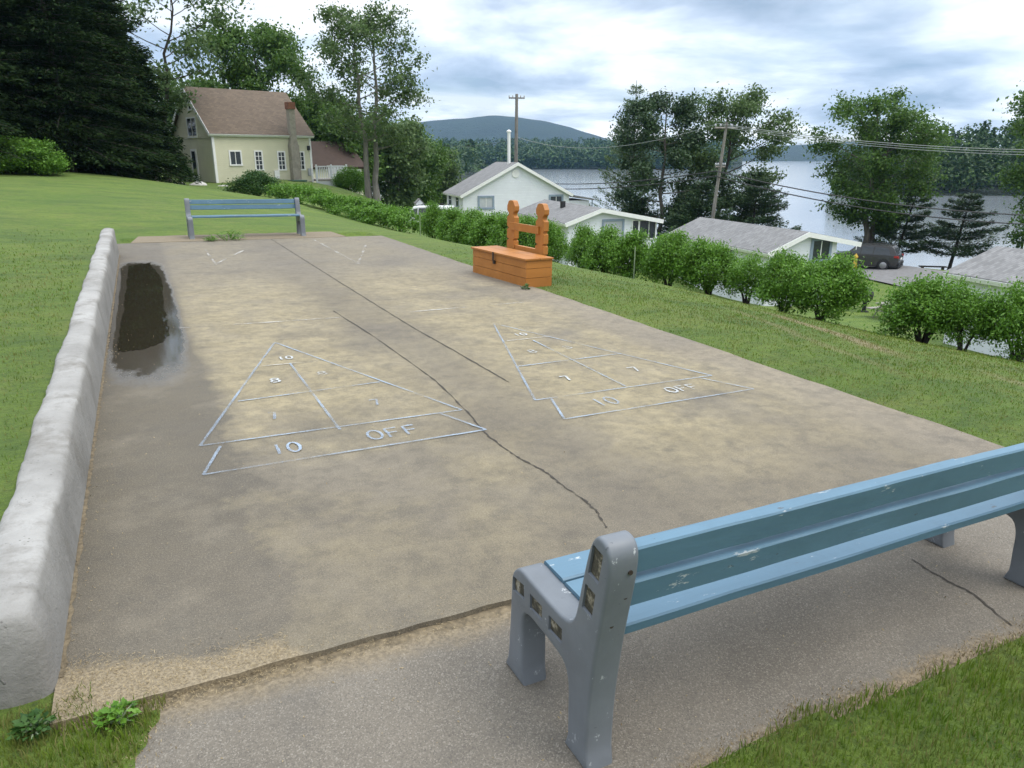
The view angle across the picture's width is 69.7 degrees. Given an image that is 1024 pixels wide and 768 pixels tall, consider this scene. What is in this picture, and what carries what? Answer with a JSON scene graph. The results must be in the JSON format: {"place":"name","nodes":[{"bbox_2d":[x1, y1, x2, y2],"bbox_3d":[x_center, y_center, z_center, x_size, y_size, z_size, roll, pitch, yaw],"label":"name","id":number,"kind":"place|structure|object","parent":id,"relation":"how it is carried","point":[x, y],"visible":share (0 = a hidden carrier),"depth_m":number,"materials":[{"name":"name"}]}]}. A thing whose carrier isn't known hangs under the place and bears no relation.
{"place":"outdoors","nodes":[
{"label":"outdoors","id":0,"kind":"place"},
{"bbox_2d":[0,230,93,502],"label":"grass","id":1,"kind":"structure","parent":0,"point":[53,315],"depth_m":7.17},
{"bbox_2d":[0,680,167,767],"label":"grass","id":2,"kind":"structure","parent":0,"point":[80,742],"depth_m":2.40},
{"bbox_2d":[0,164,1023,767],"bbox_3d":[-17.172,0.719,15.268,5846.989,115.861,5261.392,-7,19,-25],"label":"terrain","id":3,"kind":"structure","parent":0,"point":[82,206],"depth_m":7.71,"materials":[{"name":"plant"}]},
{"bbox_2d":[5,708,56,741],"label":"weed","id":4,"kind":"object","parent":3,"relation":"on","point":[36,725],"visible":1,"depth_m":2.42,"materials":[{"name":"green plant"}]},
{"bbox_2d":[0,62,62,163],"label":"hemlock tree","id":5,"kind":"object","parent":3,"relation":"on","point":[6,125],"visible":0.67,"depth_m":29.74,"materials":[{"name":"green plant"}]},
{"bbox_2d":[0,135,76,174],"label":"bush","id":6,"kind":"object","parent":3,"relation":"on","point":[7,163],"visible":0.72,"depth_m":29.23,"materials":[{"name":"green plant"}]},
{"bbox_2d":[6,137,72,174],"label":"bush","id":7,"kind":"object","parent":3,"relation":"on","point":[46,165],"visible":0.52,"depth_m":29.70,"materials":[{"name":"green plant"}]},
{"bbox_2d":[0,20,85,172],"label":"hemlock tree","id":8,"kind":"object","parent":3,"relation":"on","point":[5,46],"visible":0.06,"depth_m":33.28,"materials":[{"name":"green plant"}]},
{"bbox_2d":[0,228,118,709],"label":"retaining wall","id":9,"kind":"structure","parent":3,"relation":"on","point":[40,523],"depth_m":3.35,"materials":[{"name":"concrete"}]},
{"bbox_2d":[0,0,123,170],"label":"hemlock tree","id":10,"kind":"object","parent":3,"relation":"on","point":[19,98],"visible":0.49,"depth_m":32.85,"materials":[{"name":"green plant"}]},
{"bbox_2d":[0,0,143,178],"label":"hemlock tree","id":11,"kind":"object","parent":3,"relation":"on","point":[77,140],"visible":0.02,"depth_m":37.48,"materials":[{"name":"green plant"}]},
{"bbox_2d":[0,0,181,171],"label":"hemlock tree","id":12,"kind":"object","parent":3,"relation":"on","point":[63,9],"visible":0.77,"depth_m":33.55,"materials":[{"name":"green plant"}]},
{"bbox_2d":[6,0,202,185],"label":"hemlock tree","id":13,"kind":"object","parent":3,"relation":"on","point":[112,55],"visible":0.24,"depth_m":36.97,"materials":[{"name":"green plant"}]},
{"bbox_2d":[90,697,141,732],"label":"weed","id":14,"kind":"object","parent":3,"relation":"on","point":[116,709],"visible":0.98,"depth_m":2.47,"materials":[{"name":"green plant"}]},
{"bbox_2d":[43,0,199,178],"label":"hemlock tree","id":15,"kind":"object","parent":3,"relation":"on","point":[173,110],"visible":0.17,"depth_m":38.99,"materials":[{"name":"green plant"}]},
{"bbox_2d":[125,48,186,180],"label":"hemlock tree","id":16,"kind":"object","parent":3,"relation":"on","point":[148,82],"visible":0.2,"depth_m":40.05,"materials":[{"name":"green plant"}]},
{"bbox_2d":[116,0,253,181],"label":"broadleaf tree","id":17,"kind":"object","parent":3,"relation":"on","point":[186,44],"visible":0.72,"depth_m":45.13,"materials":[{"name":"green plant"}]},
{"bbox_2d":[159,70,228,146],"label":"broadleaf tree","id":18,"kind":"object","parent":3,"relation":"on","point":[190,82],"visible":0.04,"depth_m":65.93,"materials":[{"name":"green plant"}]},
{"bbox_2d":[131,231,345,242],"bbox_3d":[-6.178,-3.304,16.768,4.503,0.120,1.348,-7,19,-25],"label":"apron","id":19,"kind":"object","parent":3,"relation":"on","point":[174,238],"visible":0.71,"depth_m":16.62,"materials":[{"name":"concrete"}]},
{"bbox_2d":[184,198,305,238],"bbox_3d":[-6.051,-3.794,16.742,2.500,0.834,0.651,-7,19,-25],"label":"park bench","id":20,"kind":"object","parent":19,"relation":"on","point":[273,204],"visible":1,"depth_m":16.81,"materials":[{"name":"blue paint"}]},
{"bbox_2d":[172,86,313,182],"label":"cream house","id":21,"kind":"structure","parent":3,"relation":"on","point":[226,134],"depth_m":49.88,"materials":[{"name":"brown"}]},
{"bbox_2d":[185,117,197,137],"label":"window","id":22,"kind":"structure","parent":21,"relation":"in","point":[190,121],"depth_m":49.54,"materials":[{"name":"glass"}]},
{"bbox_2d":[190,149,199,179],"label":"door","id":23,"kind":"structure","parent":21,"relation":"in","point":[193,152],"depth_m":50.25,"materials":[{"name":"paint"}]},
{"bbox_2d":[228,150,242,165],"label":"window","id":24,"kind":"structure","parent":21,"relation":"in","point":[235,156],"depth_m":48.68,"materials":[{"name":"white paint"}]},
{"bbox_2d":[254,150,264,170],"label":"window","id":25,"kind":"structure","parent":21,"relation":"in","point":[258,154],"depth_m":49.73,"materials":[{"name":"white paint"}]},
{"bbox_2d":[277,151,286,170],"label":"window","id":26,"kind":"structure","parent":21,"relation":"in","point":[281,157],"depth_m":50.79,"materials":[{"name":"white paint"}]},
{"bbox_2d":[178,5,327,130],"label":"broadleaf tree","id":27,"kind":"object","parent":3,"relation":"on","point":[274,49],"visible":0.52,"depth_m":58.98,"materials":[{"name":"green plant"}]},
{"bbox_2d":[220,169,285,196],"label":"bush","id":28,"kind":"object","parent":3,"relation":"on","point":[250,182],"visible":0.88,"depth_m":38.08,"materials":[{"name":"green plant"}]},
{"bbox_2d":[299,90,372,146],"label":"broadleaf tree","id":29,"kind":"object","parent":3,"relation":"on","point":[312,126],"visible":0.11,"depth_m":71.83,"materials":[{"name":"green plant"}]},
{"bbox_2d":[311,141,363,194],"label":"brown roof barn","id":30,"kind":"structure","parent":3,"relation":"on","point":[329,154],"depth_m":66.29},
{"bbox_2d":[314,164,360,191],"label":"house deck","id":31,"kind":"structure","parent":3,"relation":"on","point":[325,180],"depth_m":53.00,"materials":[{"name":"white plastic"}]},
{"bbox_2d":[263,182,423,232],"bbox_3d":[-7.469,-7.877,32.352,2.203,1.730,14.588,-13,21,-35],"label":"hedge","id":32,"kind":"object","parent":3,"relation":"on","point":[371,212],"visible":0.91,"depth_m":31.08,"materials":[{"name":"green plant"}]},
{"bbox_2d":[308,101,391,194],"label":"broadleaf tree","id":33,"kind":"object","parent":3,"relation":"on","point":[327,135],"visible":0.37,"depth_m":68.53,"materials":[{"name":"green plant"}]},
{"bbox_2d":[330,165,371,193],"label":"bush","id":34,"kind":"object","parent":3,"relation":"on","point":[350,179],"visible":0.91,"depth_m":52.42,"materials":[{"name":"green plant"}]},
{"bbox_2d":[286,0,440,201],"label":"twin trunk tree","id":35,"kind":"object","parent":3,"relation":"on","point":[367,26],"visible":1,"depth_m":47.81,"materials":[{"name":"green plant"}]},
{"bbox_2d":[363,111,442,210],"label":"broadleaf tree","id":36,"kind":"object","parent":3,"relation":"on","point":[408,182],"visible":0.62,"depth_m":73.18,"materials":[{"name":"green plant"}]},
{"bbox_2d":[384,130,455,204],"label":"broadleaf tree","id":37,"kind":"object","parent":3,"relation":"on","point":[438,158],"visible":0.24,"depth_m":82.87,"materials":[{"name":"green plant"}]},
{"bbox_2d":[413,200,445,239],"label":"bush","id":38,"kind":"object","parent":3,"relation":"on","point":[433,211],"visible":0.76,"depth_m":25.54,"materials":[{"name":"green plant"}]},
{"bbox_2d":[409,203,453,222],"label":"parked car","id":39,"kind":"object","parent":3,"relation":"on","point":[420,207],"visible":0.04,"depth_m":48.04,"materials":[{"name":"white paint"}]},
{"bbox_2d":[429,205,467,243],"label":"bush","id":40,"kind":"object","parent":3,"relation":"on","point":[451,214],"visible":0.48,"depth_m":24.41,"materials":[{"name":"green plant"}]},
{"bbox_2d":[426,146,473,204],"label":"broadleaf tree","id":41,"kind":"object","parent":3,"relation":"on","point":[452,174],"visible":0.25,"depth_m":91.75,"materials":[{"name":"green plant"}]},
{"bbox_2d":[441,206,489,245],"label":"bush","id":42,"kind":"object","parent":3,"relation":"on","point":[458,235],"visible":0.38,"depth_m":23.32,"materials":[{"name":"green plant"}]},
{"bbox_2d":[461,209,507,246],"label":"bush","id":43,"kind":"object","parent":3,"relation":"on","point":[479,228],"visible":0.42,"depth_m":22.43,"materials":[{"name":"green plant"}]},
{"bbox_2d":[481,212,525,245],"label":"bush","id":44,"kind":"object","parent":3,"relation":"on","point":[497,230],"visible":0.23,"depth_m":21.55,"materials":[{"name":"green plant"}]},
{"bbox_2d":[471,245,553,286],"bbox_3d":[-0.036,-1.869,11.616,0.512,0.435,1.681,-9,20,-30],"label":"storage box","id":45,"kind":"object","parent":3,"relation":"on","point":[517,267],"visible":0.97,"depth_m":11.20,"materials":[{"name":"orange wood"}]},
{"bbox_2d":[491,213,537,246],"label":"bush","id":46,"kind":"object","parent":3,"relation":"on","point":[528,237],"visible":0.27,"depth_m":21.02,"materials":[{"name":"green plant"}]},
{"bbox_2d":[509,94,524,161],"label":"utility pole","id":47,"kind":"object","parent":3,"relation":"on","point":[516,97],"visible":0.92,"depth_m":69.74,"materials":[{"name":"brown wood"}]},
{"bbox_2d":[443,130,594,215],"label":"white house","id":48,"kind":"structure","parent":3,"relation":"on","point":[497,186],"depth_m":59.38,"materials":[{"name":"grey"}]},
{"bbox_2d":[478,196,494,209],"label":"window","id":49,"kind":"structure","parent":48,"relation":"in","point":[484,202],"depth_m":58.87,"materials":[{"name":"glass"}]},
{"bbox_2d":[50,236,1003,729],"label":"court slab","id":50,"kind":"structure","parent":3,"relation":"on","point":[430,528],"depth_m":4.86,"materials":[{"name":"concrete"}]},
{"bbox_2d":[59,255,119,677],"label":"wall base grit","id":51,"kind":"structure","parent":50,"relation":"on","point":[67,639],"depth_m":3.79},
{"bbox_2d":[117,263,169,351],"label":"puddle","id":52,"kind":"object","parent":50,"relation":"on","point":[144,320],"visible":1,"depth_m":8.73,"materials":[{"name":"black liquid"}]},
{"bbox_2d":[59,597,505,734],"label":"dry clippings","id":53,"kind":"object","parent":50,"relation":"on","point":[131,692],"visible":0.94,"depth_m":2.72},
{"bbox_2d":[206,345,485,464],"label":"scoring triangle lines","id":54,"kind":"object","parent":50,"relation":"on","point":[235,396],"visible":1,"depth_m":5.33,"materials":[{"name":"paint"}]},
{"bbox_2d":[271,239,508,381],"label":"court joint","id":55,"kind":"object","parent":50,"relation":"on","point":[401,320],"visible":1,"depth_m":8.20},
{"bbox_2d":[273,397,617,451],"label":"court numbers","id":56,"kind":"object","parent":50,"relation":"on","point":[300,446],"visible":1,"depth_m":5.03,"materials":[{"name":"paint"}]},
{"bbox_2d":[334,311,606,526],"bbox_3d":[-0.807,-0.081,6.436,0.148,0.001,6.055,-7,19,-25],"label":"court crack","id":57,"kind":"object","parent":50,"relation":"on","point":[557,481],"visible":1,"depth_m":5.01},
{"bbox_2d":[67,253,942,689],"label":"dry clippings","id":58,"kind":"object","parent":50,"relation":"on","point":[309,457],"visible":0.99,"depth_m":4.50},
{"bbox_2d":[495,327,746,417],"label":"scoring triangle lines","id":59,"kind":"object","parent":50,"relation":"on","point":[558,409],"visible":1,"depth_m":6.28,"materials":[{"name":"paint"}]},
{"bbox_2d":[507,200,548,255],"bbox_3d":[0.221,-2.221,11.744,0.117,1.340,1.097,-9,20,-30],"label":"cue rack","id":60,"kind":"object","parent":3,"relation":"on","point":[540,230],"visible":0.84,"depth_m":11.53,"materials":[{"name":"orange wood"}]},
{"bbox_2d":[529,218,570,263],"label":"bush","id":61,"kind":"object","parent":3,"relation":"on","point":[556,238],"visible":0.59,"depth_m":20.28,"materials":[{"name":"green plant"}]},
{"bbox_2d":[557,222,601,269],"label":"bush","id":62,"kind":"object","parent":3,"relation":"on","point":[583,232],"visible":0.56,"depth_m":19.20,"materials":[{"name":"green plant"}]},
{"bbox_2d":[135,514,1023,767],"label":"front apron","id":63,"kind":"object","parent":3,"relation":"on","point":[375,726],"visible":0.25,"depth_m":2.74,"materials":[{"name":"concrete"}]},
{"bbox_2d":[58,604,510,736],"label":"joint soil","id":64,"kind":"structure","parent":63,"relation":"on","point":[447,626],"depth_m":2.85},
{"bbox_2d":[506,443,1023,767],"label":"park bench","id":65,"kind":"object","parent":63,"relation":"on","point":[585,611],"visible":1,"depth_m":2.46,"materials":[{"name":"grey paint"}]},
{"bbox_2d":[427,137,743,172],"bbox_3d":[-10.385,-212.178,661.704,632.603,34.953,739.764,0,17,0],"label":"woods","id":66,"kind":"object","parent":3,"relation":"on","point":[590,152],"visible":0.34,"depth_m":614.45,"materials":[{"name":"green plant"}]},
{"bbox_2d":[518,199,663,266],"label":"white cottage","id":67,"kind":"structure","parent":3,"relation":"on","point":[569,216],"depth_m":42.26,"materials":[{"name":"grey"}]},
{"bbox_2d":[602,219,624,239],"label":"window","id":68,"kind":"structure","parent":67,"relation":"in","point":[620,222],"depth_m":42.04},
{"bbox_2d":[572,223,626,275],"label":"bush","id":69,"kind":"object","parent":3,"relation":"on","point":[595,247],"visible":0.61,"depth_m":18.54,"materials":[{"name":"green plant"}]},
{"bbox_2d":[600,226,651,278],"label":"bush","id":70,"kind":"object","parent":3,"relation":"on","point":[624,247],"visible":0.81,"depth_m":17.92,"materials":[{"name":"green plant"}]},
{"bbox_2d":[589,81,672,217],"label":"aspen tree","id":71,"kind":"object","parent":3,"relation":"on","point":[619,176],"visible":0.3,"depth_m":66.87,"materials":[{"name":"green plant"}]},
{"bbox_2d":[635,224,695,285],"bbox_3d":[3.687,-2.968,17.246,1.611,1.537,1.821,6,18,18],"label":"bush","id":72,"kind":"object","parent":3,"relation":"on","point":[660,252],"visible":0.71,"depth_m":16.92,"materials":[{"name":"green plant"}]},
{"bbox_2d":[656,194,691,238],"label":"spruce tree","id":73,"kind":"object","parent":3,"relation":"on","point":[680,197],"visible":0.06,"depth_m":62.66,"materials":[{"name":"green plant"}]},
{"bbox_2d":[608,86,748,237],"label":"broadleaf tree","id":74,"kind":"object","parent":3,"relation":"on","point":[648,116],"visible":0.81,"depth_m":61.73,"materials":[{"name":"green plant"}]},
{"bbox_2d":[657,180,734,235],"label":"spruce tree","id":75,"kind":"object","parent":3,"relation":"on","point":[704,209],"visible":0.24,"depth_m":57.89,"materials":[{"name":"green plant"}]},
{"bbox_2d":[668,235,743,294],"bbox_3d":[4.368,-2.636,16.534,1.699,1.426,1.937,-12,21,-34],"label":"bush","id":76,"kind":"object","parent":3,"relation":"on","point":[704,261],"visible":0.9,"depth_m":16.19,"materials":[{"name":"green plant"}]},
{"bbox_2d":[409,242,1023,444],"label":"grass","id":77,"kind":"structure","parent":3,"relation":"on","point":[805,318],"depth_m":8.70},
{"bbox_2d":[711,122,737,218],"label":"utility pole","id":78,"kind":"object","parent":3,"relation":"on","point":[720,166],"visible":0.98,"depth_m":44.99,"materials":[{"name":"brown wood"}]},
{"bbox_2d":[722,125,1009,151],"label":"power line","id":79,"kind":"object","parent":78,"relation":"attached to","point":[868,143],"visible":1,"depth_m":43.63,"materials":[{"name":"metal"}]},
{"bbox_2d":[715,176,1023,224],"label":"telephone cable","id":80,"kind":"object","parent":78,"relation":"attached to","point":[869,208],"visible":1,"depth_m":43.15,"materials":[{"name":"rubber"}]},
{"bbox_2d":[716,171,1023,215],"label":"telephone cable","id":81,"kind":"object","parent":78,"relation":"attached to","point":[870,200],"visible":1,"depth_m":43.01,"materials":[{"name":"rubber"}]},
{"bbox_2d":[719,123,1023,149],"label":"power line","id":82,"kind":"object","parent":78,"relation":"attached to","point":[871,141],"visible":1,"depth_m":43.57,"materials":[{"name":"metal"}]},
{"bbox_2d":[730,128,1021,154],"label":"power line","id":83,"kind":"object","parent":78,"relation":"attached to","point":[880,146],"visible":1,"depth_m":43.62,"materials":[{"name":"metal"}]},
{"bbox_2d":[654,81,818,220],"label":"broadleaf tree","id":84,"kind":"object","parent":3,"relation":"on","point":[745,107],"visible":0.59,"depth_m":62.95,"materials":[{"name":"green plant"}]},
{"bbox_2d":[720,246,771,305],"bbox_3d":[5.061,-2.250,15.609,1.220,1.304,1.328,9,19,27],"label":"bush","id":85,"kind":"object","parent":3,"relation":"on","point":[742,276],"visible":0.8,"depth_m":15.46,"materials":[{"name":"green plant"}]},
{"bbox_2d":[715,170,801,229],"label":"spruce tree","id":86,"kind":"object","parent":3,"relation":"on","point":[769,207],"visible":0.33,"depth_m":59.71,"materials":[{"name":"green plant"}]},
{"bbox_2d":[669,217,861,305],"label":"white cottage","id":87,"kind":"structure","parent":3,"relation":"on","point":[744,238],"depth_m":36.34,"materials":[{"name":"grey"}]},
{"bbox_2d":[809,238,832,262],"bbox_3d":[14.949,-6.476,35.559,1.270,1.180,0.095,-5,18,-17],"label":"window","id":88,"kind":"structure","parent":87,"relation":"in","point":[824,246],"depth_m":35.53,"materials":[{"name":"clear glass"}]},
{"bbox_2d":[747,245,812,314],"bbox_3d":[5.510,-2.066,14.811,1.694,1.473,1.499,-9,19,-27],"label":"bush","id":89,"kind":"object","parent":3,"relation":"on","point":[771,280],"visible":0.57,"depth_m":14.64,"materials":[{"name":"green plant"}]},
{"bbox_2d":[634,615,1023,767],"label":"dry grass","id":90,"kind":"structure","parent":3,"relation":"on","point":[934,660],"depth_m":2.71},
{"bbox_2d":[779,249,879,325],"bbox_3d":[6.000,-1.809,13.995,1.720,1.471,1.965,1,17,4],"label":"bush","id":91,"kind":"object","parent":3,"relation":"on","point":[811,283],"visible":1,"depth_m":13.66,"materials":[{"name":"green plant"}]},
{"bbox_2d":[802,84,969,242],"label":"oak tree","id":92,"kind":"object","parent":3,"relation":"on","point":[877,168],"visible":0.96,"depth_m":59.39,"materials":[{"name":"green plant"}]},
{"bbox_2d":[852,184,950,255],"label":"pine tree","id":93,"kind":"object","parent":3,"relation":"on","point":[919,234],"visible":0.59,"depth_m":61.12,"materials":[{"name":"green plant"}]},
{"bbox_2d":[863,270,976,346],"bbox_3d":[7.072,-1.285,12.579,1.858,1.459,1.914,10,20,30],"label":"bush","id":94,"kind":"object","parent":3,"relation":"on","point":[913,306],"visible":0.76,"depth_m":12.40,"materials":[{"name":"green plant"}]},
{"bbox_2d":[895,188,1009,269],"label":"pine tree","id":95,"kind":"object","parent":3,"relation":"on","point":[954,231],"visible":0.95,"depth_m":58.55,"materials":[{"name":"green plant"}]},
{"bbox_2d":[925,274,1005,351],"bbox_3d":[7.424,-1.101,11.921,1.033,1.351,1.124,-11,20,-32],"label":"bush","id":96,"kind":"object","parent":3,"relation":"on","point":[966,308],"visible":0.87,"depth_m":11.79,"materials":[{"name":"green plant"}]},
{"bbox_2d":[943,246,1023,358],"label":"white cottage","id":97,"kind":"structure","parent":3,"relation":"on","point":[996,266],"depth_m":25.78,"materials":[{"name":"grey"}]},
{"bbox_2d":[969,276,1023,361],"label":"bush","id":98,"kind":"object","parent":3,"relation":"on","point":[1008,324],"visible":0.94,"depth_m":11.34,"materials":[{"name":"green plant"}]},
{"bbox_2d":[984,80,1023,248],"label":"broadleaf tree","id":99,"kind":"object","parent":3,"relation":"on","point":[1015,176],"visible":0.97,"depth_m":54.38,"materials":[{"name":"green plant"}]},
{"bbox_2d":[419,115,606,148],"bbox_3d":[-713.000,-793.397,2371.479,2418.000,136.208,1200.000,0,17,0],"label":"mountain","id":100,"kind":"structure","parent":0,"point":[488,127],"depth_m":2074.18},
{"bbox_2d":[122,0,1023,149],"label":"sky","id":101,"kind":"structure","parent":0,"point":[574,63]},
{"bbox_2d":[480,153,742,169],"bbox_3d":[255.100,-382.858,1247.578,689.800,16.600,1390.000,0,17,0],"label":"shore","id":102,"kind":"structure","parent":0,"point":[734,166],"depth_m":612.58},
{"bbox_2d":[533,161,1023,269],"bbox_3d":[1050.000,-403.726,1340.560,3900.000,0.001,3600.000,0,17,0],"label":"lake","id":103,"kind":"structure","parent":0,"point":[805,214],"depth_m":166.36,"materials":[{"name":"liquid"}]},
{"bbox_2d":[738,141,879,160],"bbox_3d":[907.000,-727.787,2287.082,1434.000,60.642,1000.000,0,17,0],"label":"hill","id":104,"kind":"structure","parent":0,"point":[795,152],"depth_m":1917.79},
{"bbox_2d":[695,633,1023,767],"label":"grass","id":105,"kind":"structure","parent":0,"point":[918,699],"depth_m":2.54,"materials":[{"name":"plant"}]},
{"bbox_2d":[853,265,953,286],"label":"lake road","id":106,"kind":"structure","parent":0,"point":[889,275],"depth_m":50.15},
{"bbox_2d":[836,241,903,269],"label":"parked car","id":107,"kind":"object","parent":106,"relation":"on","point":[880,255],"visible":0.64,"depth_m":52.86,"materials":[{"name":"grey paint"}]},
{"bbox_2d":[888,158,1023,195],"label":"wooded point","id":108,"kind":"structure","parent":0,"point":[988,192],"depth_m":203.75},
{"bbox_2d":[828,119,1023,192],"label":"distant trees","id":109,"kind":"object","parent":108,"relation":"on","point":[971,165],"visible":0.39,"depth_m":200.97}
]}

